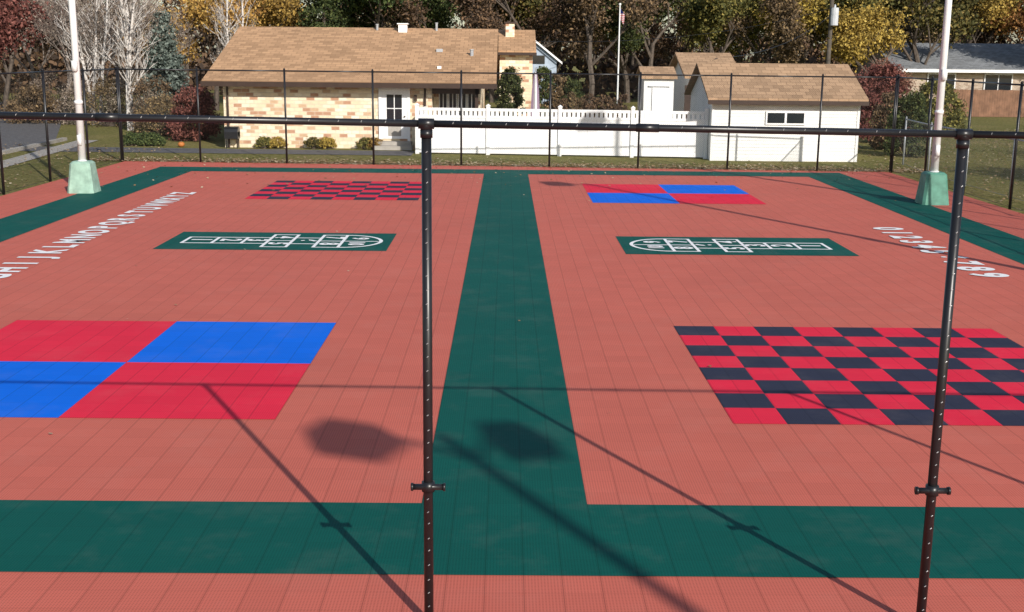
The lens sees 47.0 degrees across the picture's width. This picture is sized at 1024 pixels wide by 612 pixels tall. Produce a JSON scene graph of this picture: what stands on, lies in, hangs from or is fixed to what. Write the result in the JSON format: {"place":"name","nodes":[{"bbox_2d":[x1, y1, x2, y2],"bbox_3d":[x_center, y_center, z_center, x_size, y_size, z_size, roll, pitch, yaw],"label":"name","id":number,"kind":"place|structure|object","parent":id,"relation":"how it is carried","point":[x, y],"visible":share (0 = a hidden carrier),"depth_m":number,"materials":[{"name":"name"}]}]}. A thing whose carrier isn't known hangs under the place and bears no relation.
{"place":"outdoors","nodes":[
{"label":"outdoors","id":0,"kind":"place"},
{"bbox_2d":[0,103,61,149],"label":"road","id":1,"kind":"structure","parent":0,"point":[35,127],"depth_m":50.48,"materials":[{"name":"asphalt"}]},
{"bbox_2d":[2,137,96,167],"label":"sidewalk","id":2,"kind":"structure","parent":0,"point":[43,143],"depth_m":41.45,"materials":[{"name":"concrete"}]},
{"bbox_2d":[22,146,414,155],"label":"driveway","id":3,"kind":"structure","parent":0,"point":[260,151],"depth_m":42.17,"materials":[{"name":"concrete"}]},
{"bbox_2d":[223,86,484,148],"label":"brick walls","id":4,"kind":"structure","parent":0,"point":[354,103],"depth_m":43.72,"materials":[{"name":"brick"}]},
{"bbox_2d":[200,33,498,147],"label":"gutters and fascia","id":5,"kind":"object","parent":4,"relation":"attached to","point":[443,88],"visible":0.59,"depth_m":42.85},
{"bbox_2d":[201,26,498,83],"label":"shingle roof","id":6,"kind":"structure","parent":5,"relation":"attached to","point":[325,48],"depth_m":45.70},
{"bbox_2d":[376,23,473,68],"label":"roof vents","id":7,"kind":"object","parent":6,"relation":"on","point":[402,27],"visible":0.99,"depth_m":48.35,"materials":[{"name":"white plastic"}]},
{"bbox_2d":[0,54,1023,213],"bbox_3d":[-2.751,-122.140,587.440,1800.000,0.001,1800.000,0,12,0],"label":"ground","id":8,"kind":"structure","parent":0,"point":[213,143],"depth_m":40.34,"materials":[{"name":"green plant"}]},
{"bbox_2d":[0,66,27,111],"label":"bare shrub","id":9,"kind":"object","parent":8,"relation":"on","point":[12,90],"visible":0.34,"depth_m":62.59,"materials":[{"name":"brown plant"}]},
{"bbox_2d":[1,83,62,123],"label":"evergreen shrub","id":10,"kind":"object","parent":8,"relation":"on","point":[21,93],"visible":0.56,"depth_m":56.77,"materials":[{"name":"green plant"}]},
{"bbox_2d":[0,0,69,119],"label":"red tree","id":11,"kind":"object","parent":8,"relation":"on","point":[12,17],"visible":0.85,"depth_m":58.48,"materials":[{"name":"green plant"}]},
{"bbox_2d":[4,0,71,79],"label":"bare tree","id":12,"kind":"object","parent":8,"relation":"on","point":[28,55],"visible":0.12,"depth_m":64.17,"materials":[{"name":"brown plant"}]},
{"bbox_2d":[22,69,73,111],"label":"bare shrub","id":13,"kind":"object","parent":8,"relation":"on","point":[49,82],"visible":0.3,"depth_m":60.73,"materials":[{"name":"brown plant"}]},
{"bbox_2d":[0,66,121,194],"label":"chain link fence","id":14,"kind":"object","parent":8,"relation":"on","point":[44,100],"visible":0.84,"depth_m":31.94,"materials":[{"name":"black metal"}]},
{"bbox_2d":[24,0,127,109],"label":"brown tree","id":15,"kind":"object","parent":8,"relation":"on","point":[46,48],"visible":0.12,"depth_m":65.90,"materials":[{"name":"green plant"}]},
{"bbox_2d":[52,80,106,124],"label":"bare shrub","id":16,"kind":"object","parent":8,"relation":"on","point":[65,101],"visible":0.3,"depth_m":55.92,"materials":[{"name":"brown plant"}]},
{"bbox_2d":[17,0,160,120],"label":"bare tree","id":17,"kind":"object","parent":8,"relation":"on","point":[56,31],"visible":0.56,"depth_m":57.26,"materials":[{"name":"grey plant"}]},
{"bbox_2d":[44,0,142,124],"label":"birch tree","id":18,"kind":"object","parent":8,"relation":"on","point":[94,53],"visible":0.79,"depth_m":55.65,"materials":[{"name":"white plant"}]},
{"bbox_2d":[30,0,179,108],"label":"bare tree","id":19,"kind":"object","parent":8,"relation":"on","point":[78,3],"visible":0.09,"depth_m":62.75,"materials":[{"name":"grey plant"}]},
{"bbox_2d":[82,76,133,126],"bbox_3d":[-18.946,-9.530,55.148,2.490,2.567,2.024,-4,13,-20],"label":"bare shrub","id":20,"kind":"object","parent":8,"relation":"on","point":[98,90],"visible":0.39,"depth_m":54.84,"materials":[{"name":"brown plant"}]},
{"bbox_2d":[82,0,163,130],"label":"birch tree","id":21,"kind":"object","parent":8,"relation":"on","point":[129,34],"visible":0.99,"depth_m":51.41,"materials":[{"name":"white plant"}]},
{"bbox_2d":[53,0,210,86],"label":"bare tree","id":22,"kind":"object","parent":8,"relation":"on","point":[145,29],"visible":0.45,"depth_m":57.96,"materials":[{"name":"grey plant"}]},
{"bbox_2d":[123,130,141,145],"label":"shrub","id":23,"kind":"object","parent":8,"relation":"on","point":[130,136],"visible":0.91,"depth_m":44.03,"materials":[{"name":"green plant"}]},
{"bbox_2d":[104,67,160,127],"bbox_3d":[-17.420,-9.479,54.107,2.860,2.979,2.112,0,12,0],"label":"bare shrub","id":24,"kind":"object","parent":8,"relation":"on","point":[122,88],"visible":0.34,"depth_m":53.89,"materials":[{"name":"brown plant"}]},
{"bbox_2d":[134,131,154,145],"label":"shrub","id":25,"kind":"object","parent":8,"relation":"on","point":[142,136],"visible":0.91,"depth_m":44.03,"materials":[{"name":"green plant"}]},
{"bbox_2d":[124,74,174,132],"bbox_3d":[-15.442,-8.693,51.184,2.963,2.746,2.240,0,12,0],"label":"bare shrub","id":26,"kind":"object","parent":8,"relation":"on","point":[140,89],"visible":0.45,"depth_m":51.00,"materials":[{"name":"brown plant"}]},
{"bbox_2d":[142,131,165,145],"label":"shrub","id":27,"kind":"object","parent":8,"relation":"on","point":[157,137],"visible":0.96,"depth_m":44.07,"materials":[{"name":"green plant"}]},
{"bbox_2d":[135,9,192,114],"bbox_3d":[-17.422,-11.822,58.633,3.596,5.790,3.529,-3,13,-18],"label":"blue spruce","id":28,"kind":"object","parent":8,"relation":"on","point":[163,48],"visible":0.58,"depth_m":58.16,"materials":[{"name":"green plant"}]},
{"bbox_2d":[133,93,195,135],"bbox_3d":[-14.571,-7.905,49.290,2.875,1.988,2.004,0,12,0],"label":"bare shrub","id":29,"kind":"object","parent":8,"relation":"on","point":[153,103],"visible":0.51,"depth_m":49.08,"materials":[{"name":"brown plant"}]},
{"bbox_2d":[102,0,235,86],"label":"orange tree","id":30,"kind":"object","parent":8,"relation":"on","point":[201,7],"visible":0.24,"depth_m":64.66,"materials":[{"name":"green plant"}]},
{"bbox_2d":[157,83,223,141],"bbox_3d":[-12.664,-7.589,46.877,2.339,2.547,2.181,-9,15,-37],"label":"red shrub","id":31,"kind":"object","parent":8,"relation":"on","point":[185,104],"visible":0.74,"depth_m":46.53,"materials":[{"name":"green plant"}]},
{"bbox_2d":[167,0,269,110],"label":"orange tree","id":32,"kind":"object","parent":8,"relation":"on","point":[232,15],"visible":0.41,"depth_m":68.91,"materials":[{"name":"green plant"}]},
{"bbox_2d":[194,0,269,62],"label":"birch tree","id":33,"kind":"object","parent":8,"relation":"on","point":[220,18],"visible":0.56,"depth_m":59.99,"materials":[{"name":"white plant"}]},
{"bbox_2d":[224,126,239,147],"bbox_3d":[-10.353,-6.250,43.611,0.500,0.800,0.400,0,12,0],"label":"barbecue grill","id":34,"kind":"object","parent":8,"relation":"on","point":[230,135],"visible":0.9,"depth_m":43.42,"materials":[{"name":"black metal"}]},
{"bbox_2d":[198,0,306,36],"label":"gold tree","id":35,"kind":"object","parent":8,"relation":"on","point":[277,10],"visible":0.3,"depth_m":72.45,"materials":[{"name":"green plant"}]},
{"bbox_2d":[253,136,273,148],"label":"shrub","id":36,"kind":"object","parent":8,"relation":"on","point":[264,141],"visible":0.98,"depth_m":43.45,"materials":[{"name":"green plant"}]},
{"bbox_2d":[225,0,330,37],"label":"gold tree","id":37,"kind":"object","parent":8,"relation":"on","point":[292,22],"visible":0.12,"depth_m":79.76,"materials":[{"name":"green plant"}]},
{"bbox_2d":[268,136,287,148],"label":"shrub","id":38,"kind":"object","parent":8,"relation":"on","point":[279,143],"visible":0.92,"depth_m":43.45,"materials":[{"name":"yellow plant"}]},
{"bbox_2d":[303,136,322,148],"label":"shrub","id":39,"kind":"object","parent":8,"relation":"on","point":[310,142],"visible":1,"depth_m":43.46,"materials":[{"name":"green plant"}]},
{"bbox_2d":[295,0,353,27],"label":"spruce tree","id":40,"kind":"object","parent":8,"relation":"on","point":[335,18],"visible":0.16,"depth_m":77.42,"materials":[{"name":"green plant"}]},
{"bbox_2d":[317,136,336,148],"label":"shrub","id":41,"kind":"object","parent":8,"relation":"on","point":[329,143],"visible":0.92,"depth_m":43.50,"materials":[{"name":"yellow plant"}]},
{"bbox_2d":[325,0,389,27],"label":"tree","id":42,"kind":"object","parent":8,"relation":"on","point":[355,23],"visible":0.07,"depth_m":81.18,"materials":[{"name":"green plant"}]},
{"bbox_2d":[355,137,371,149],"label":"shrub","id":43,"kind":"object","parent":8,"relation":"on","point":[362,142],"visible":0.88,"depth_m":43.50,"materials":[{"name":"green plant"}]},
{"bbox_2d":[337,0,453,27],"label":"green tree","id":44,"kind":"object","parent":8,"relation":"on","point":[356,5],"visible":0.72,"depth_m":78.27,"materials":[{"name":"green plant"}]},
{"bbox_2d":[359,0,463,28],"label":"green tree","id":45,"kind":"object","parent":8,"relation":"on","point":[445,18],"visible":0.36,"depth_m":79.50,"materials":[{"name":"green plant"}]},
{"bbox_2d":[374,88,474,149],"bbox_3d":[-3.220,-7.003,43.940,4.163,2.247,1.311,-5,13,-26],"label":"door and windows","id":46,"kind":"structure","parent":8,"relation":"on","point":[388,107],"depth_m":43.70,"materials":[{"name":"white plastic"}]},
{"bbox_2d":[374,0,523,29],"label":"brown tree","id":47,"kind":"object","parent":8,"relation":"on","point":[476,10],"visible":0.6,"depth_m":75.87,"materials":[{"name":"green plant"}]},
{"bbox_2d":[460,0,550,102],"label":"olive tree","id":48,"kind":"object","parent":8,"relation":"on","point":[528,4],"visible":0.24,"depth_m":83.26,"materials":[{"name":"green plant"}]},
{"bbox_2d":[117,66,897,172],"bbox_3d":[-0.339,-5.875,37.039,24.408,3.010,0.071,1,12,3],"label":"chain link fence","id":49,"kind":"object","parent":8,"relation":"on","point":[402,100],"visible":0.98,"depth_m":36.99,"materials":[{"name":"black metal"}]},
{"bbox_2d":[495,66,526,136],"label":"evergreen shrub","id":50,"kind":"object","parent":8,"relation":"on","point":[515,93],"visible":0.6,"depth_m":47.02,"materials":[{"name":"green plant"}]},
{"bbox_2d":[0,161,1023,611],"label":"sport court","id":51,"kind":"object","parent":8,"relation":"on","point":[218,391],"visible":1,"depth_m":12.43,"materials":[{"name":"red plastic"}]},
{"bbox_2d":[67,0,100,193],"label":"light pole","id":52,"kind":"object","parent":51,"relation":"on","point":[83,176],"visible":1,"depth_m":29.17,"materials":[{"name":"metal"}]},
{"bbox_2d":[0,112,1023,611],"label":"fence","id":53,"kind":"object","parent":51,"relation":"on","point":[428,486],"visible":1,"depth_m":6.79,"materials":[{"name":"black metal"}]},
{"bbox_2d":[915,0,951,204],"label":"light pole","id":54,"kind":"object","parent":51,"relation":"on","point":[932,189],"visible":1,"depth_m":28.52,"materials":[{"name":"metal"}]},
{"bbox_2d":[0,0,1023,98],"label":"distant tree line","id":55,"kind":"object","parent":8,"relation":"on","point":[57,63],"visible":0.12,"depth_m":97.04,"materials":[{"name":"brown plant"}]},
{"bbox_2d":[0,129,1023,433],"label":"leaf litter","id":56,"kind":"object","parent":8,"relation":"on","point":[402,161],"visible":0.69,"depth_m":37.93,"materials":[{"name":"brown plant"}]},
{"bbox_2d":[531,68,539,115],"bbox_3d":[0.902,-7.753,45.898,0.398,3.000,0.460,0,12,0],"label":"patio umbrella","id":57,"kind":"object","parent":8,"relation":"on","point":[535,89],"visible":0.59,"depth_m":45.70,"materials":[{"name":"white fabric"}]},
{"bbox_2d":[484,0,598,50],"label":"brown tree","id":58,"kind":"object","parent":8,"relation":"on","point":[540,22],"visible":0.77,"depth_m":81.97,"materials":[{"name":"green plant"}]},
{"bbox_2d":[534,66,556,116],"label":"hedge shrub","id":59,"kind":"object","parent":8,"relation":"on","point":[544,84],"visible":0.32,"depth_m":56.75,"materials":[{"name":"green plant"}]},
{"bbox_2d":[542,72,571,116],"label":"hedge shrub","id":60,"kind":"object","parent":8,"relation":"on","point":[559,91],"visible":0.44,"depth_m":56.76,"materials":[{"name":"green plant"}]},
{"bbox_2d":[415,103,708,158],"bbox_3d":[1.775,-6.355,42.295,10.314,1.790,1.980,2,12,5],"label":"white vinyl fence","id":61,"kind":"object","parent":8,"relation":"on","point":[488,141],"visible":0.91,"depth_m":41.39,"materials":[{"name":"plastic"}]},
{"bbox_2d":[524,0,615,90],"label":"green tree","id":62,"kind":"object","parent":8,"relation":"on","point":[555,50],"visible":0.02,"depth_m":86.11,"materials":[{"name":"green plant"}]},
{"bbox_2d":[558,76,588,115],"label":"hedge shrub","id":63,"kind":"object","parent":8,"relation":"on","point":[576,85],"visible":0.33,"depth_m":56.78,"materials":[{"name":"green plant"}]},
{"bbox_2d":[581,93,596,131],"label":"bare hedge","id":64,"kind":"object","parent":8,"relation":"on","point":[586,104],"visible":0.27,"depth_m":49.21,"materials":[{"name":"brown plant"}]},
{"bbox_2d":[598,94,613,139],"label":"bare hedge","id":65,"kind":"object","parent":8,"relation":"on","point":[606,100],"visible":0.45,"depth_m":49.21,"materials":[{"name":"brown plant"}]},
{"bbox_2d":[555,0,671,102],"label":"brown tree","id":66,"kind":"object","parent":8,"relation":"on","point":[584,9],"visible":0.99,"depth_m":78.51,"materials":[{"name":"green plant"}]},
{"bbox_2d":[616,3,624,103],"bbox_3d":[5.590,-12.477,60.782,0.330,6.100,0.157,0,12,0],"label":"flagpole","id":67,"kind":"object","parent":8,"relation":"on","point":[621,16],"visible":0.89,"depth_m":60.46,"materials":[{"name":"metal"}]},
{"bbox_2d":[562,0,679,102],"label":"olive tree","id":68,"kind":"object","parent":8,"relation":"on","point":[622,66],"visible":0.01,"depth_m":88.05,"materials":[{"name":"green plant"}]},
{"bbox_2d":[613,92,629,117],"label":"bare hedge","id":69,"kind":"object","parent":8,"relation":"on","point":[624,98],"visible":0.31,"depth_m":49.24,"materials":[{"name":"brown plant"}]},
{"bbox_2d":[598,0,706,65],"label":"green tree","id":70,"kind":"object","parent":8,"relation":"on","point":[629,34],"visible":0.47,"depth_m":81.87,"materials":[{"name":"green plant"}]},
{"bbox_2d":[635,66,677,139],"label":"garden shed","id":71,"kind":"structure","parent":8,"relation":"on","point":[663,91],"depth_m":49.30,"materials":[{"name":"white"}]},
{"bbox_2d":[649,85,670,117],"bbox_3d":[6.152,-8.185,49.353,0.900,2.100,0.090,0,12,0],"label":"shed door","id":72,"kind":"structure","parent":71,"relation":"in","point":[661,93],"depth_m":49.25,"materials":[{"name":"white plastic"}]},
{"bbox_2d":[638,1,696,61],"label":"brown tree","id":73,"kind":"object","parent":8,"relation":"on","point":[664,44],"visible":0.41,"depth_m":89.23,"materials":[{"name":"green plant"}]},
{"bbox_2d":[668,52,735,134],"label":"brown roof garage","id":74,"kind":"structure","parent":8,"relation":"on","point":[683,63],"depth_m":51.52,"materials":[{"name":"white"}]},
{"bbox_2d":[669,0,753,52],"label":"olive tree","id":75,"kind":"object","parent":8,"relation":"on","point":[683,40],"visible":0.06,"depth_m":103.19,"materials":[{"name":"green plant"}]},
{"bbox_2d":[670,0,757,52],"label":"olive tree","id":76,"kind":"object","parent":8,"relation":"on","point":[719,12],"visible":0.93,"depth_m":81.01,"materials":[{"name":"green plant"}]},
{"bbox_2d":[705,0,801,62],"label":"olive tree","id":77,"kind":"object","parent":8,"relation":"on","point":[754,34],"visible":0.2,"depth_m":86.57,"materials":[{"name":"green plant"}]},
{"bbox_2d":[718,0,819,63],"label":"brown tree","id":78,"kind":"object","parent":8,"relation":"on","point":[789,29],"visible":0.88,"depth_m":79.95,"materials":[{"name":"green plant"}]},
{"bbox_2d":[752,0,851,63],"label":"gold tree","id":79,"kind":"object","parent":8,"relation":"on","point":[812,18],"visible":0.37,"depth_m":81.95,"materials":[{"name":"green plant"}]},
{"bbox_2d":[826,0,838,63],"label":"utility pole","id":80,"kind":"object","parent":8,"relation":"on","point":[833,14],"visible":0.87,"depth_m":75.78,"materials":[{"name":"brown wood"}]},
{"bbox_2d":[536,8,830,58],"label":"power lines","id":81,"kind":"object","parent":80,"relation":"attached to","point":[697,34],"visible":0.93,"depth_m":65.11,"materials":[{"name":"black plastic"}]},
{"bbox_2d":[801,0,899,65],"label":"olive tree","id":82,"kind":"object","parent":8,"relation":"on","point":[840,3],"visible":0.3,"depth_m":80.89,"materials":[{"name":"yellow plant"}]},
{"bbox_2d":[818,0,917,72],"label":"gold tree","id":83,"kind":"object","parent":8,"relation":"on","point":[857,37],"visible":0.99,"depth_m":77.28,"materials":[{"name":"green plant"}]},
{"bbox_2d":[869,91,900,150],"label":"evergreen shrub","id":84,"kind":"object","parent":8,"relation":"on","point":[887,99],"visible":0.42,"depth_m":45.46,"materials":[{"name":"green plant"}]},
{"bbox_2d":[858,59,914,141],"bbox_3d":[15.463,-8.492,49.422,2.895,3.658,2.125,0,12,0],"label":"red shrub","id":85,"kind":"object","parent":8,"relation":"on","point":[876,71],"visible":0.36,"depth_m":48.99,"materials":[{"name":"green plant"}]},
{"bbox_2d":[861,54,916,95],"bbox_3d":[19.711,-11.195,61.229,2.776,3.697,3.082,-11,17,-43],"label":"red tree","id":86,"kind":"object","parent":8,"relation":"on","point":[904,75],"visible":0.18,"depth_m":60.58,"materials":[{"name":"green plant"}]},
{"bbox_2d":[879,90,942,156],"bbox_3d":[14.377,-6.605,42.631,2.102,2.525,1.917,0,12,0],"label":"evergreen shrub","id":87,"kind":"object","parent":8,"relation":"on","point":[886,147],"visible":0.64,"depth_m":42.33,"materials":[{"name":"green plant"}]},
{"bbox_2d":[866,0,989,64],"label":"olive tree","id":88,"kind":"object","parent":8,"relation":"on","point":[925,17],"visible":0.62,"depth_m":82.01,"materials":[{"name":"green plant"}]},
{"bbox_2d":[888,5,986,42],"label":"brown tree","id":89,"kind":"object","parent":8,"relation":"on","point":[920,40],"visible":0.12,"depth_m":96.83,"materials":[{"name":"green plant"}]},
{"bbox_2d":[910,80,971,129],"bbox_3d":[21.488,-10.055,59.224,3.576,2.790,2.624,0,12,0],"label":"evergreen shrub","id":90,"kind":"object","parent":8,"relation":"on","point":[955,116],"visible":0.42,"depth_m":58.76,"materials":[{"name":"green plant"}]},
{"bbox_2d":[891,75,1023,210],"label":"chain link fence","id":91,"kind":"object","parent":8,"relation":"on","point":[1016,144],"visible":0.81,"depth_m":30.50,"materials":[{"name":"black metal"}]},
{"bbox_2d":[902,116,1023,200],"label":"grey chain link fence","id":92,"kind":"object","parent":8,"relation":"on","point":[929,147],"visible":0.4,"depth_m":32.91,"materials":[{"name":"metal"}]},
{"bbox_2d":[928,0,1002,42],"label":"olive tree","id":93,"kind":"object","parent":8,"relation":"on","point":[971,3],"visible":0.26,"depth_m":93.70,"materials":[{"name":"yellow plant"}]},
{"bbox_2d":[943,89,1023,116],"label":"wooden fence","id":94,"kind":"object","parent":8,"relation":"on","point":[985,104],"visible":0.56,"depth_m":72.13,"materials":[{"name":"brown wood"}]},
{"bbox_2d":[959,26,1013,43],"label":"brown tree","id":95,"kind":"object","parent":8,"relation":"on","point":[982,40],"visible":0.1,"depth_m":98.60,"materials":[{"name":"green plant"}]},
{"bbox_2d":[962,0,1023,43],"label":"gold tree","id":96,"kind":"object","parent":8,"relation":"on","point":[984,12],"visible":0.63,"depth_m":93.94,"materials":[{"name":"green plant"}]},
{"bbox_2d":[981,0,1023,43],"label":"orange tree","id":97,"kind":"object","parent":8,"relation":"on","point":[1020,24],"visible":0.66,"depth_m":94.24,"materials":[{"name":"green plant"}]},
{"bbox_2d":[6,0,1022,58],"label":"sky","id":98,"kind":"structure","parent":0,"point":[463,22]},
{"bbox_2d":[499,23,532,115],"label":"wing walls","id":99,"kind":"structure","parent":0,"point":[524,63],"depth_m":51.98,"materials":[{"name":"brick"}]},
{"bbox_2d":[498,30,535,52],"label":"wing roof","id":100,"kind":"structure","parent":99,"relation":"on","point":[522,41],"depth_m":52.51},
{"bbox_2d":[498,22,536,54],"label":"wing trim","id":101,"kind":"structure","parent":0,"point":[512,53],"depth_m":51.46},
{"bbox_2d":[532,44,556,103],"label":"blue walls","id":102,"kind":"structure","parent":0,"point":[550,62],"depth_m":64.65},
{"bbox_2d":[533,42,561,63],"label":"trim","id":103,"kind":"structure","parent":102,"relation":"attached to","point":[538,59],"depth_m":64.55,"materials":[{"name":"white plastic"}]},
{"bbox_2d":[684,63,868,161],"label":"white garage","id":104,"kind":"structure","parent":0,"point":[716,92],"depth_m":40.32,"materials":[{"name":"wood"}]},
{"bbox_2d":[765,111,805,124],"bbox_3d":[9.316,-6.398,40.095,1.360,0.460,0.057,0,12,0],"label":"window","id":105,"kind":"structure","parent":104,"relation":"in","point":[783,116],"depth_m":40.07,"materials":[{"name":"white plastic"}]},
{"bbox_2d":[857,50,1023,106],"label":"walls","id":106,"kind":"structure","parent":0,"point":[1018,78],"depth_m":82.67,"materials":[{"name":"brick"}]},
{"bbox_2d":[850,43,1023,69],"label":"roof","id":107,"kind":"structure","parent":106,"relation":"on","point":[970,56],"depth_m":84.17,"materials":[{"name":"grey"}]},
{"bbox_2d":[900,69,1023,89],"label":"trim","id":108,"kind":"structure","parent":106,"relation":"attached to","point":[991,76],"depth_m":82.47,"materials":[{"name":"white plastic"}]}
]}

